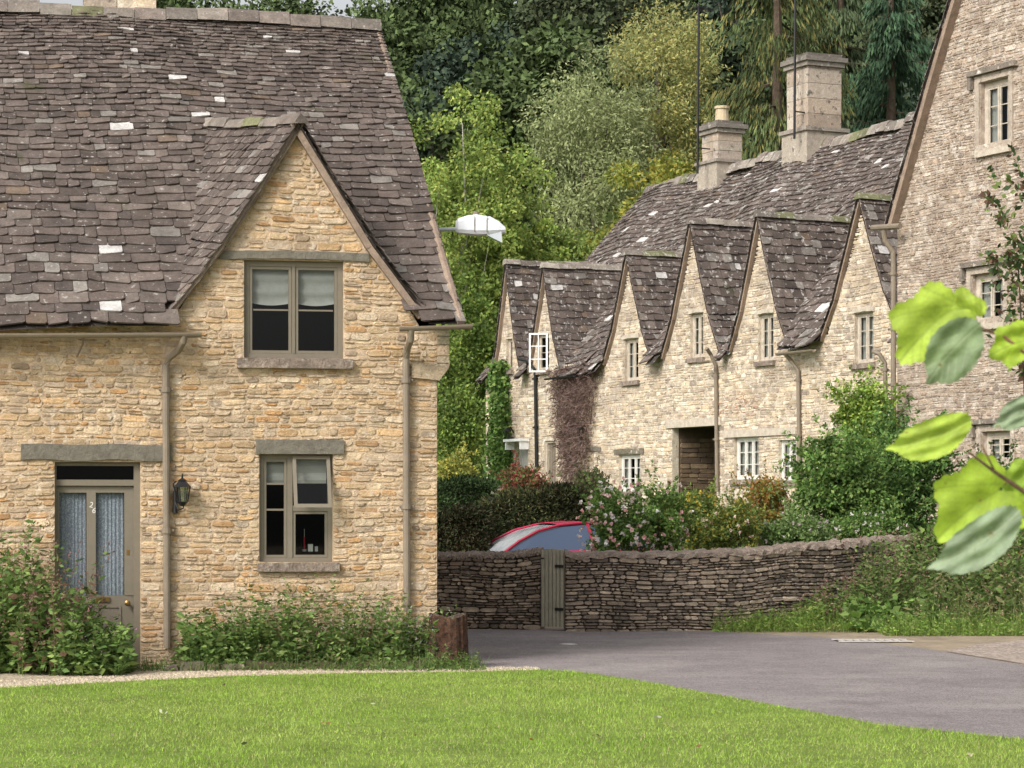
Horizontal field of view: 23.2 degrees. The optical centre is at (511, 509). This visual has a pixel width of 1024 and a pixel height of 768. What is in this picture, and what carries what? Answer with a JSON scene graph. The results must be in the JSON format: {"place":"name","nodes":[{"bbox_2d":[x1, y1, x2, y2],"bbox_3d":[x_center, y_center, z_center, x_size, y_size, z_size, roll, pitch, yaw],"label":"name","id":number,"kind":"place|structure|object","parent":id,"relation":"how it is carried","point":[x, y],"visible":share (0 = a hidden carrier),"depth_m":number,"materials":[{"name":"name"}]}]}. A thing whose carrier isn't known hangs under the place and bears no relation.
{"place":"outdoors","nodes":[
{"label":"outdoors","id":0,"kind":"place"},
{"bbox_2d":[0,666,539,686],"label":"gravel path","id":1,"kind":"structure","parent":0,"point":[6,676],"depth_m":26.32,"materials":[{"name":"beige gravel"}]},
{"bbox_2d":[0,516,67,673],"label":"wild plant","id":2,"kind":"object","parent":1,"relation":"on","point":[6,625],"visible":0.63,"depth_m":26.72,"materials":[{"name":"green plant"}]},
{"bbox_2d":[0,519,118,675],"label":"wild plant","id":3,"kind":"object","parent":1,"relation":"on","point":[46,631],"visible":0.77,"depth_m":26.50,"materials":[{"name":"green plant"}]},
{"bbox_2d":[47,593,139,675],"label":"wild plant","id":4,"kind":"object","parent":1,"relation":"on","point":[103,653],"visible":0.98,"depth_m":26.27,"materials":[{"name":"green plant"}]},
{"bbox_2d":[134,652,491,670],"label":"grass tufts","id":5,"kind":"object","parent":1,"relation":"on","point":[371,666],"visible":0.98,"depth_m":27.15,"materials":[{"name":"green plant"}]},
{"bbox_2d":[40,0,516,17],"label":"sky","id":6,"kind":"structure","parent":0,"point":[340,4],"materials":[{"name":"white"}]},
{"bbox_2d":[0,668,1023,767],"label":"lawn","id":7,"kind":"structure","parent":0,"point":[153,742],"depth_m":19.55,"materials":[{"name":"green plant"}]},
{"bbox_2d":[885,281,1023,573],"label":"vine plant","id":8,"kind":"object","parent":7,"relation":"on","point":[937,327],"visible":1,"depth_m":3.60,"materials":[{"name":"green plant"}]},
{"bbox_2d":[978,141,1023,391],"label":"plant","id":9,"kind":"object","parent":7,"relation":"on","point":[1018,261],"visible":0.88,"depth_m":14.99,"materials":[{"name":"green plant"}]},
{"bbox_2d":[468,629,1023,738],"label":"road","id":10,"kind":"structure","parent":0,"point":[889,684],"depth_m":27.39,"materials":[{"name":"grey asphalt"}]},
{"bbox_2d":[468,442,1023,664],"bbox_3d":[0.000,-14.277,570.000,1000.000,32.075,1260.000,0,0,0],"label":"ground","id":11,"kind":"structure","parent":0,"point":[944,643],"depth_m":34.30,"materials":[{"name":"beige gravel"}]},
{"bbox_2d":[156,0,240,9],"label":"forest tree","id":12,"kind":"object","parent":11,"relation":"on","point":[162,4],"visible":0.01,"depth_m":136.58,"materials":[{"name":"green plant"}]},
{"bbox_2d":[163,661,244,670],"bbox_3d":[-3.348,1.705,27.185,0.890,0.110,0.188,0,0,-10],"label":"stone edging","id":13,"kind":"object","parent":11,"relation":"on","point":[185,665],"visible":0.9,"depth_m":27.09,"materials":[{"name":"stone"}]},
{"bbox_2d":[0,0,472,666],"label":"cottage","id":14,"kind":"structure","parent":11,"relation":"on","point":[228,286],"depth_m":28.13,"materials":[{"name":"stone"}]},
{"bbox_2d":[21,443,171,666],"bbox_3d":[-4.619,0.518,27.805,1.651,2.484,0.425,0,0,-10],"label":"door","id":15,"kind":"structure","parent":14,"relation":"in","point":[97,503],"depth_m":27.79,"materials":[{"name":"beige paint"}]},
{"bbox_2d":[219,250,368,368],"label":"window","id":16,"kind":"structure","parent":14,"relation":"in","point":[293,310],"depth_m":28.12,"materials":[{"name":"beige paint"}]},
{"bbox_2d":[256,439,343,571],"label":"window","id":17,"kind":"structure","parent":14,"relation":"in","point":[295,483],"depth_m":28.11,"materials":[{"name":"beige paint"}]},
{"bbox_2d":[439,211,505,243],"bbox_3d":[-0.701,-3.437,30.497,1.244,0.390,0.266,0,0,0],"label":"street lamp","id":18,"kind":"object","parent":14,"relation":"attached to","point":[475,224],"visible":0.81,"depth_m":30.39,"materials":[{"name":"metal"}]},
{"bbox_2d":[242,0,338,15],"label":"forest tree","id":19,"kind":"object","parent":11,"relation":"on","point":[299,7],"visible":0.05,"depth_m":158.51,"materials":[{"name":"green plant"}]},
{"bbox_2d":[174,653,470,670],"bbox_3d":[-2.083,1.680,27.666,3.250,0.160,0.780,0,0,-10],"label":"flower bed","id":20,"kind":"object","parent":11,"relation":"on","point":[273,665],"visible":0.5,"depth_m":27.37,"materials":[{"name":"soil"}]},
{"bbox_2d":[168,606,260,666],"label":"wild plant","id":21,"kind":"object","parent":20,"relation":"on","point":[203,644],"visible":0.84,"depth_m":27.31,"materials":[{"name":"green plant"}]},
{"bbox_2d":[206,578,315,664],"bbox_3d":[-2.829,1.242,27.670,1.387,1.064,1.178,0,0,0],"label":"wild plant","id":22,"kind":"object","parent":20,"relation":"on","point":[266,646],"visible":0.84,"depth_m":27.41,"materials":[{"name":"green plant"}]},
{"bbox_2d":[241,567,391,662],"bbox_3d":[-2.134,1.206,27.766,1.502,1.133,1.103,0,0,10],"label":"wild plant","id":23,"kind":"object","parent":20,"relation":"on","point":[314,649],"visible":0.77,"depth_m":27.53,"materials":[{"name":"green plant"}]},
{"bbox_2d":[312,583,423,664],"bbox_3d":[-1.595,1.294,27.687,1.202,0.948,1.054,0,0,-16],"label":"wild plant","id":24,"kind":"object","parent":20,"relation":"on","point":[380,646],"visible":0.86,"depth_m":27.63,"materials":[{"name":"green plant"}]},
{"bbox_2d":[371,604,458,661],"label":"wild plant","id":25,"kind":"object","parent":20,"relation":"on","point":[421,645],"visible":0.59,"depth_m":27.75,"materials":[{"name":"green plant"}]},
{"bbox_2d":[428,613,468,662],"bbox_3d":[-0.711,1.423,27.765,0.436,0.553,0.435,0,0,21],"label":"tree stump","id":26,"kind":"object","parent":20,"relation":"on","point":[452,633],"visible":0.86,"depth_m":27.59,"materials":[{"name":"brown wood"}]},
{"bbox_2d":[421,644,482,668],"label":"wild plant","id":27,"kind":"object","parent":20,"relation":"on","point":[444,659],"visible":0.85,"depth_m":27.41,"materials":[{"name":"green plant"}]},
{"bbox_2d":[331,0,393,18],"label":"forest tree","id":28,"kind":"object","parent":11,"relation":"on","point":[368,4],"visible":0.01,"depth_m":158.40,"materials":[{"name":"green plant"}]},
{"bbox_2d":[346,5,468,165],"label":"forest tree","id":29,"kind":"object","parent":11,"relation":"on","point":[399,40],"visible":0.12,"depth_m":112.98,"materials":[{"name":"green plant"}]},
{"bbox_2d":[388,52,452,250],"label":"forest tree","id":30,"kind":"object","parent":11,"relation":"on","point":[409,84],"visible":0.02,"depth_m":96.57,"materials":[{"name":"green plant"}]},
{"bbox_2d":[374,0,508,82],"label":"forest tree","id":31,"kind":"object","parent":11,"relation":"on","point":[423,11],"visible":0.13,"depth_m":119.69,"materials":[{"name":"green plant"}]},
{"bbox_2d":[376,0,513,33],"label":"forest tree","id":32,"kind":"object","parent":11,"relation":"on","point":[491,3],"visible":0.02,"depth_m":141.72,"materials":[{"name":"green plant"}]},
{"bbox_2d":[426,178,478,401],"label":"birch tree","id":33,"kind":"object","parent":11,"relation":"on","point":[440,194],"visible":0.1,"depth_m":74.11,"materials":[{"name":"green plant"}]},
{"bbox_2d":[437,335,477,474],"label":"tree","id":34,"kind":"object","parent":11,"relation":"on","point":[468,388],"visible":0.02,"depth_m":65.98,"materials":[{"name":"green plant"}]},
{"bbox_2d":[437,436,481,479],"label":"golden shrub","id":35,"kind":"object","parent":11,"relation":"on","point":[452,466],"visible":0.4,"depth_m":53.74,"materials":[{"name":"yellow plant"}]},
{"bbox_2d":[437,375,489,467],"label":"shrub","id":36,"kind":"object","parent":11,"relation":"on","point":[456,422],"visible":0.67,"depth_m":59.70,"materials":[{"name":"green plant"}]},
{"bbox_2d":[437,501,495,551],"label":"hedge","id":37,"kind":"object","parent":11,"relation":"on","point":[463,527],"visible":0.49,"depth_m":42.51,"materials":[{"name":"green plant"}]},
{"bbox_2d":[437,270,496,476],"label":"tree","id":38,"kind":"object","parent":11,"relation":"on","point":[474,338],"visible":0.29,"depth_m":72.61,"materials":[{"name":"green plant"}]},
{"bbox_2d":[437,473,499,509],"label":"hedge","id":39,"kind":"object","parent":11,"relation":"on","point":[460,488],"visible":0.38,"depth_m":49.49,"materials":[{"name":"green plant"}]},
{"bbox_2d":[401,36,536,287],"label":"forest tree","id":40,"kind":"object","parent":11,"relation":"on","point":[452,70],"visible":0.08,"depth_m":102.09,"materials":[{"name":"green plant"}]},
{"bbox_2d":[410,82,536,475],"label":"birch tree","id":41,"kind":"object","parent":11,"relation":"on","point":[480,202],"visible":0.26,"depth_m":77.65,"materials":[{"name":"green plant"}]},
{"bbox_2d":[437,546,544,629],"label":"garden wall","id":42,"kind":"structure","parent":11,"relation":"on","point":[489,589],"depth_m":36.64,"materials":[{"name":"stone"}]},
{"bbox_2d":[417,21,570,186],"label":"forest tree","id":43,"kind":"object","parent":11,"relation":"on","point":[471,39],"visible":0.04,"depth_m":112.97,"materials":[{"name":"green plant"}]},
{"bbox_2d":[454,145,587,443],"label":"birch tree","id":44,"kind":"object","parent":11,"relation":"on","point":[495,256],"visible":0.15,"depth_m":79.40,"materials":[{"name":"green plant"}]},
{"bbox_2d":[489,449,561,490],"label":"shrub","id":45,"kind":"object","parent":11,"relation":"on","point":[522,476],"visible":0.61,"depth_m":59.83,"materials":[{"name":"red plant"}]},
{"bbox_2d":[417,14,651,264],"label":"forest tree","id":46,"kind":"object","parent":11,"relation":"on","point":[511,85],"visible":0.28,"depth_m":98.66,"materials":[{"name":"green plant"}]},
{"bbox_2d":[477,480,620,540],"bbox_3d":[0.671,0.299,45.484,2.696,1.704,1.355,0,0,0],"label":"hedge","id":47,"kind":"object","parent":11,"relation":"on","point":[511,508],"visible":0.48,"depth_m":44.97,"materials":[{"name":"green plant"}]},
{"bbox_2d":[508,187,601,261],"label":"birch tree","id":48,"kind":"object","parent":11,"relation":"on","point":[542,229],"visible":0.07,"depth_m":79.42,"materials":[{"name":"green plant"}]},
{"bbox_2d":[487,521,652,551],"bbox_3d":[0.717,0.934,42.637,4.020,1.468,1.695,0,0,-18],"label":"parked car","id":49,"kind":"object","parent":11,"relation":"on","point":[561,535],"visible":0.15,"depth_m":42.01,"materials":[{"name":"red paint"}]},
{"bbox_2d":[508,0,642,260],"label":"forest tree","id":50,"kind":"object","parent":11,"relation":"on","point":[526,18],"visible":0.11,"depth_m":122.79,"materials":[{"name":"green plant"}]},
{"bbox_2d":[513,34,667,261],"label":"willow tree","id":51,"kind":"object","parent":11,"relation":"on","point":[598,197],"visible":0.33,"depth_m":89.90,"materials":[{"name":"green plant"}]},
{"bbox_2d":[571,455,612,489],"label":"shrub","id":52,"kind":"object","parent":11,"relation":"on","point":[591,475],"visible":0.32,"depth_m":55.86,"materials":[{"name":"green plant"}]},
{"bbox_2d":[476,105,756,496],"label":"terraced cottage","id":53,"kind":"structure","parent":11,"relation":"on","point":[553,313],"depth_m":67.70,"materials":[{"name":"stone"}]},
{"bbox_2d":[481,359,515,485],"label":"ivy","id":54,"kind":"object","parent":53,"relation":"attached to","point":[499,457],"visible":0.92,"depth_m":68.65,"materials":[{"name":"green plant"}]},
{"bbox_2d":[546,441,555,485],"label":"door","id":55,"kind":"structure","parent":53,"relation":"in","point":[550,456],"depth_m":66.57,"materials":[{"name":"paint"}]},
{"bbox_2d":[543,361,601,483],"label":"dead creeper","id":56,"kind":"object","parent":53,"relation":"attached to","point":[574,391],"visible":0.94,"depth_m":64.78,"materials":[{"name":"brown plant"}]},
{"bbox_2d":[695,4,709,173],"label":"aerial mast","id":57,"kind":"object","parent":53,"relation":"attached to","point":[703,9],"visible":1,"depth_m":67.88,"materials":[{"name":"black metal"}]},
{"bbox_2d":[571,467,672,551],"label":"rose bush","id":58,"kind":"object","parent":11,"relation":"on","point":[613,531],"visible":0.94,"depth_m":38.52,"materials":[{"name":"green plant"}]},
{"bbox_2d":[583,148,695,257],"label":"golden tree","id":59,"kind":"object","parent":11,"relation":"on","point":[659,170],"visible":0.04,"depth_m":83.85,"materials":[{"name":"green plant"}]},
{"bbox_2d":[560,0,719,76],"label":"forest tree","id":60,"kind":"object","parent":11,"relation":"on","point":[607,20],"visible":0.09,"depth_m":120.86,"materials":[{"name":"green plant"}]},
{"bbox_2d":[574,0,751,258],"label":"willow tree","id":61,"kind":"object","parent":11,"relation":"on","point":[658,51],"visible":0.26,"depth_m":92.84,"materials":[{"name":"green plant"}]},
{"bbox_2d":[630,460,703,550],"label":"rose bush","id":62,"kind":"object","parent":11,"relation":"on","point":[671,531],"visible":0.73,"depth_m":39.05,"materials":[{"name":"green plant"}]},
{"bbox_2d":[590,36,785,200],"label":"forest tree","id":63,"kind":"object","parent":11,"relation":"on","point":[728,60],"visible":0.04,"depth_m":101.45,"materials":[{"name":"green plant"}]},
{"bbox_2d":[681,474,724,549],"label":"shrub","id":64,"kind":"object","parent":11,"relation":"on","point":[692,542],"visible":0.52,"depth_m":40.37,"materials":[{"name":"green plant"}]},
{"bbox_2d":[627,22,786,173],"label":"forest tree","id":65,"kind":"object","parent":11,"relation":"on","point":[740,49],"visible":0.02,"depth_m":110.70,"materials":[{"name":"green plant"}]},
{"bbox_2d":[658,0,802,52],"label":"forest tree","id":66,"kind":"object","parent":11,"relation":"on","point":[717,5],"visible":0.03,"depth_m":125.92,"materials":[{"name":"green plant"}]},
{"bbox_2d":[694,475,772,549],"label":"rose bush","id":67,"kind":"object","parent":11,"relation":"on","point":[736,529],"visible":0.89,"depth_m":39.63,"materials":[{"name":"green plant"}]},
{"bbox_2d":[578,52,905,516],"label":"terraced cottage","id":68,"kind":"structure","parent":11,"relation":"on","point":[660,390],"depth_m":61.70,"materials":[{"name":"stone"}]},
{"bbox_2d":[614,448,643,495],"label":"window","id":69,"kind":"structure","parent":68,"relation":"in","point":[630,463],"depth_m":62.55,"materials":[{"name":"paint"}]},
{"bbox_2d":[620,334,639,385],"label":"window","id":70,"kind":"structure","parent":68,"relation":"in","point":[632,345],"depth_m":62.46,"materials":[{"name":"stone"}]},
{"bbox_2d":[685,308,704,362],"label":"window","id":71,"kind":"structure","parent":68,"relation":"in","point":[697,318],"depth_m":59.48,"materials":[{"name":"stone"}]},
{"bbox_2d":[793,0,804,138],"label":"aerial mast","id":72,"kind":"object","parent":68,"relation":"attached to","point":[794,96],"visible":1,"depth_m":63.57,"materials":[{"name":"black metal"}]},
{"bbox_2d":[721,458,795,546],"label":"orange shrub","id":73,"kind":"object","parent":11,"relation":"on","point":[762,498],"visible":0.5,"depth_m":42.89,"materials":[{"name":"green plant"}]},
{"bbox_2d":[699,0,857,159],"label":"cedar tree","id":74,"kind":"object","parent":11,"relation":"on","point":[774,124],"visible":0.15,"depth_m":83.62,"materials":[{"name":"green plant"}]},
{"bbox_2d":[735,594,826,630],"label":"wild plant","id":75,"kind":"object","parent":11,"relation":"on","point":[809,615],"visible":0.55,"depth_m":36.18,"materials":[{"name":"green plant"}]},
{"bbox_2d":[718,6,862,138],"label":"forest tree","id":76,"kind":"object","parent":11,"relation":"on","point":[743,46],"visible":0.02,"depth_m":112.50,"materials":[{"name":"green plant"}]},
{"bbox_2d":[564,533,1020,631],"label":"garden wall","id":77,"kind":"structure","parent":11,"relation":"on","point":[627,591],"depth_m":36.24,"materials":[{"name":"stone"}]},
{"bbox_2d":[541,549,564,626],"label":"garden gate","id":78,"kind":"structure","parent":77,"relation":"attached to","point":[553,568],"depth_m":36.07,"materials":[{"name":"paint"}]},
{"bbox_2d":[753,481,856,545],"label":"shrub","id":79,"kind":"object","parent":11,"relation":"on","point":[792,528],"visible":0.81,"depth_m":40.02,"materials":[{"name":"green plant"}]},
{"bbox_2d":[714,111,914,518],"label":"terraced cottage","id":80,"kind":"structure","parent":11,"relation":"on","point":[813,310],"depth_m":56.17,"materials":[{"name":"stone"}]},
{"bbox_2d":[729,437,758,484],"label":"window","id":81,"kind":"structure","parent":80,"relation":"in","point":[747,447],"depth_m":57.48,"materials":[{"name":"paint"}]},
{"bbox_2d":[753,308,775,366],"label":"window","id":82,"kind":"structure","parent":80,"relation":"in","point":[767,322],"depth_m":56.62,"materials":[{"name":"stone"}]},
{"bbox_2d":[774,440,796,485],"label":"window","id":83,"kind":"structure","parent":80,"relation":"in","point":[785,449],"depth_m":55.95,"materials":[{"name":"paint"}]},
{"bbox_2d":[849,306,875,369],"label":"window","id":84,"kind":"structure","parent":80,"relation":"in","point":[865,321],"depth_m":53.05,"materials":[{"name":"stone"}]},
{"bbox_2d":[817,360,908,455],"bbox_3d":[7.172,-1.390,50.497,2.028,3.264,1.192,0,0,0],"label":"climbing shrub","id":85,"kind":"object","parent":80,"relation":"attached to","point":[857,407],"visible":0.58,"depth_m":50.34,"materials":[{"name":"green plant"}]},
{"bbox_2d":[783,0,883,133],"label":"spruce tree","id":86,"kind":"object","parent":11,"relation":"on","point":[841,14],"visible":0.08,"depth_m":96.41,"materials":[{"name":"green plant"}]},
{"bbox_2d":[772,410,918,537],"bbox_3d":[5.713,-0.296,42.512,2.135,2.801,1.926,0,0,-33],"label":"shrub","id":87,"kind":"object","parent":11,"relation":"on","point":[844,475],"visible":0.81,"depth_m":42.17,"materials":[{"name":"green plant"}]},
{"bbox_2d":[792,551,900,623],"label":"wild plant","id":88,"kind":"object","parent":11,"relation":"on","point":[852,585],"visible":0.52,"depth_m":36.85,"materials":[{"name":"green plant"}]},
{"bbox_2d":[704,588,1022,632],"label":"bank grass","id":89,"kind":"structure","parent":11,"relation":"on","point":[826,627],"depth_m":35.84,"materials":[{"name":"green plant"}]},
{"bbox_2d":[817,491,924,539],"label":"shrub","id":90,"kind":"object","parent":11,"relation":"on","point":[866,524],"visible":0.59,"depth_m":40.70,"materials":[{"name":"green plant"}]},
{"bbox_2d":[828,24,934,115],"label":"forest tree","id":91,"kind":"object","parent":11,"relation":"on","point":[863,44],"visible":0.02,"depth_m":108.44,"materials":[{"name":"green plant"}]},
{"bbox_2d":[846,0,931,133],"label":"spruce tree","id":92,"kind":"object","parent":11,"relation":"on","point":[878,85],"visible":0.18,"depth_m":89.62,"materials":[{"name":"green plant"}]},
{"bbox_2d":[839,589,967,632],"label":"wild plant","id":93,"kind":"object","parent":11,"relation":"on","point":[870,611],"visible":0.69,"depth_m":35.78,"materials":[{"name":"green plant"}]},
{"bbox_2d":[860,0,946,42],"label":"forest tree","id":94,"kind":"object","parent":11,"relation":"on","point":[930,11],"visible":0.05,"depth_m":123.68,"materials":[{"name":"green plant"}]},
{"bbox_2d":[836,521,977,622],"bbox_3d":[5.804,0.945,36.993,1.979,1.599,2.687,0,0,0],"label":"wild plant","id":95,"kind":"object","parent":11,"relation":"on","point":[903,588],"visible":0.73,"depth_m":36.64,"materials":[{"name":"green plant"}]},
{"bbox_2d":[849,394,972,533],"bbox_3d":[6.957,-0.584,44.050,2.242,2.879,1.712,0,0,-22],"label":"shrub","id":96,"kind":"object","parent":11,"relation":"on","point":[907,479],"visible":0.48,"depth_m":43.70,"materials":[{"name":"green plant"}]},
{"bbox_2d":[895,36,934,118],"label":"forest tree","id":97,"kind":"object","parent":11,"relation":"on","point":[912,96],"visible":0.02,"depth_m":96.60,"materials":[{"name":"green plant"}]},
{"bbox_2d":[870,0,1023,522],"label":"gabled house","id":98,"kind":"structure","parent":11,"relation":"on","point":[967,126],"depth_m":48.70,"materials":[{"name":"stone"}]},
{"bbox_2d":[958,257,1012,329],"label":"window","id":99,"kind":"structure","parent":98,"relation":"in","point":[990,320],"depth_m":48.26,"materials":[{"name":"stone"}]},
{"bbox_2d":[966,60,1018,157],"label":"window","id":100,"kind":"structure","parent":98,"relation":"in","point":[999,118],"depth_m":48.10,"materials":[{"name":"stone"}]},
{"bbox_2d":[969,418,1015,470],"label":"window","id":101,"kind":"structure","parent":98,"relation":"in","point":[1001,441],"depth_m":48.06,"materials":[{"name":"stone"}]},
{"bbox_2d":[907,486,1023,578],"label":"shrub","id":102,"kind":"object","parent":11,"relation":"on","point":[921,533],"visible":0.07,"depth_m":39.14,"materials":[{"name":"green plant"}]},
{"bbox_2d":[908,572,1023,629],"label":"wild plant","id":103,"kind":"object","parent":11,"relation":"on","point":[972,608],"visible":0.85,"depth_m":35.54,"materials":[{"name":"green plant"}]},
{"bbox_2d":[920,528,1023,622],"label":"wild plant","id":104,"kind":"object","parent":11,"relation":"on","point":[997,567],"visible":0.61,"depth_m":36.17,"materials":[{"name":"green plant"}]},
{"bbox_2d":[870,608,1023,636],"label":"bank grass","id":105,"kind":"structure","parent":0,"point":[970,629],"depth_m":34.87,"materials":[{"name":"green plant"}]},
{"bbox_2d":[947,640,1023,663],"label":"gravel path","id":106,"kind":"structure","parent":0,"point":[1011,651],"depth_m":31.00,"materials":[{"name":"beige gravel"}]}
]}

